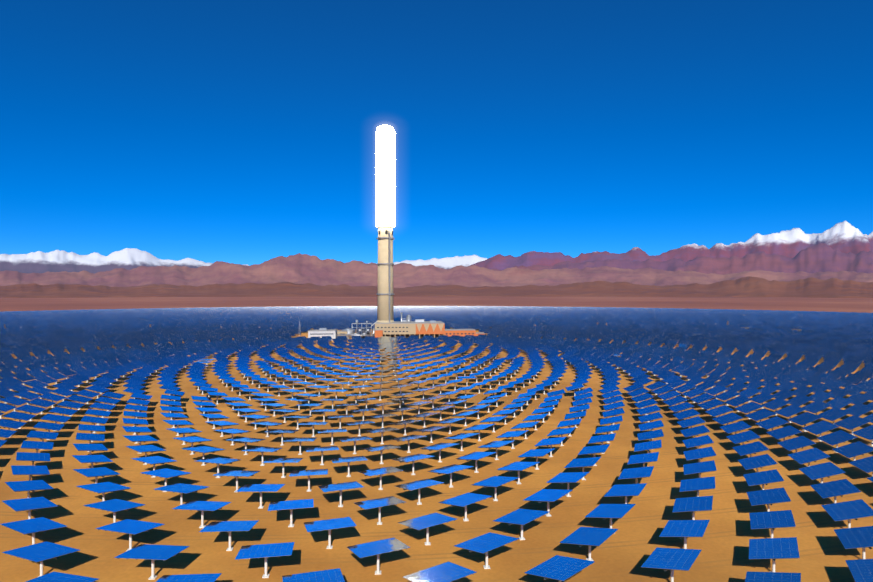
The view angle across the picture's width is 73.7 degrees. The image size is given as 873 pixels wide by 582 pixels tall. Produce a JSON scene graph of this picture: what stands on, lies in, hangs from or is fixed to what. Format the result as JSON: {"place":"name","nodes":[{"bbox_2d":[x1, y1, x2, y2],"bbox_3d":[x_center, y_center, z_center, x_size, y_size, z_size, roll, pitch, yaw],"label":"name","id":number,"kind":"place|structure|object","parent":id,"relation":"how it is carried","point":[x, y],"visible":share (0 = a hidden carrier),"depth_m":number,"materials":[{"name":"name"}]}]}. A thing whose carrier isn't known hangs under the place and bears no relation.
{"place":"outdoors","nodes":[
{"label":"outdoors","id":0,"kind":"place"},
{"bbox_2d":[0,248,486,272],"bbox_3d":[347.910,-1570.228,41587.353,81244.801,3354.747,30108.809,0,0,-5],"label":"mountain range","id":1,"kind":"structure","parent":0,"point":[63,260],"depth_m":42440.94,"materials":[{"name":"white snow"}]},
{"bbox_2d":[308,328,347,338],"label":"turbine hall buildings","id":2,"kind":"structure","parent":0,"point":[320,332],"depth_m":794.79,"materials":[{"name":"metal"}]},
{"bbox_2d":[0,296,872,581],"bbox_3d":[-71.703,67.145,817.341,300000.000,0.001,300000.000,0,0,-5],"label":"ground","id":3,"kind":"structure","parent":0,"point":[623,553],"depth_m":208.42,"materials":[{"name":"brown sand"}]},
{"bbox_2d":[336,320,376,338],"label":"industrial piping equipment","id":4,"kind":"object","parent":3,"relation":"on","point":[362,332],"visible":0.81,"depth_m":805.62,"materials":[{"name":"metal"}]},
{"bbox_2d":[375,125,394,322],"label":"solar tower","id":5,"kind":"structure","parent":3,"relation":"on","point":[385,294],"depth_m":806.85,"materials":[{"name":"concrete"}]},
{"bbox_2d":[371,122,398,229],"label":"receiver shell","id":6,"kind":"object","parent":5,"relation":"attached to","point":[384,173],"depth_m":798.84,"materials":[{"name":"white"}]},
{"bbox_2d":[375,319,444,338],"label":"power plant building","id":7,"kind":"structure","parent":3,"relation":"on","point":[421,328],"depth_m":794.71,"materials":[{"name":"concrete"}]},
{"bbox_2d":[401,313,410,320],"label":"steam stacks","id":8,"kind":"object","parent":7,"relation":"on","point":[408,318],"visible":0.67,"depth_m":837.79,"materials":[{"name":"metal"}]},
{"bbox_2d":[0,355,872,581],"bbox_3d":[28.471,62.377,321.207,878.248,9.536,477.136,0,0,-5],"label":"heliostat field","id":9,"kind":"structure","parent":0,"point":[564,568],"depth_m":242.76,"materials":[{"name":"mirror"}]},
{"bbox_2d":[0,306,872,365],"bbox_3d":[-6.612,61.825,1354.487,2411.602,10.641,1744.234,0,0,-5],"label":"heliostat field","id":10,"kind":"structure","parent":0,"point":[798,335],"depth_m":812.74,"materials":[{"name":"mirror"}]},
{"bbox_2d":[0,253,872,287],"bbox_3d":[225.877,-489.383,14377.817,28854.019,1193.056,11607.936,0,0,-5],"label":"mountain range","id":11,"kind":"structure","parent":0,"point":[298,268],"depth_m":15184.35,"materials":[{"name":"brown stone"}]},
{"bbox_2d":[0,276,872,297],"bbox_3d":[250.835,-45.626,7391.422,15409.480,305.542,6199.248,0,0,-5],"label":"foothills","id":12,"kind":"structure","parent":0,"point":[750,286],"depth_m":7237.04,"materials":[{"name":"brown stone"}]},
{"bbox_2d":[0,0,872,265],"label":"sky","id":13,"kind":"structure","parent":0,"point":[241,132],"materials":[{"name":"blue"}]},
{"bbox_2d":[445,329,484,336],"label":"annex building","id":14,"kind":"structure","parent":0,"point":[459,332],"depth_m":807.57,"materials":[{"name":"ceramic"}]},
{"bbox_2d":[470,221,872,269],"bbox_3d":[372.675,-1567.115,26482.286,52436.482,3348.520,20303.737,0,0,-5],"label":"mountain range","id":15,"kind":"structure","parent":0,"point":[845,237],"depth_m":28842.84,"materials":[{"name":"brown stone"}]},
{"bbox_2d":[491,243,872,274],"bbox_3d":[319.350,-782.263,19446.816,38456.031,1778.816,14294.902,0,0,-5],"label":"mountain range","id":16,"kind":"structure","parent":0,"point":[821,257],"depth_m":20301.09,"materials":[{"name":"brown stone"}]}
]}

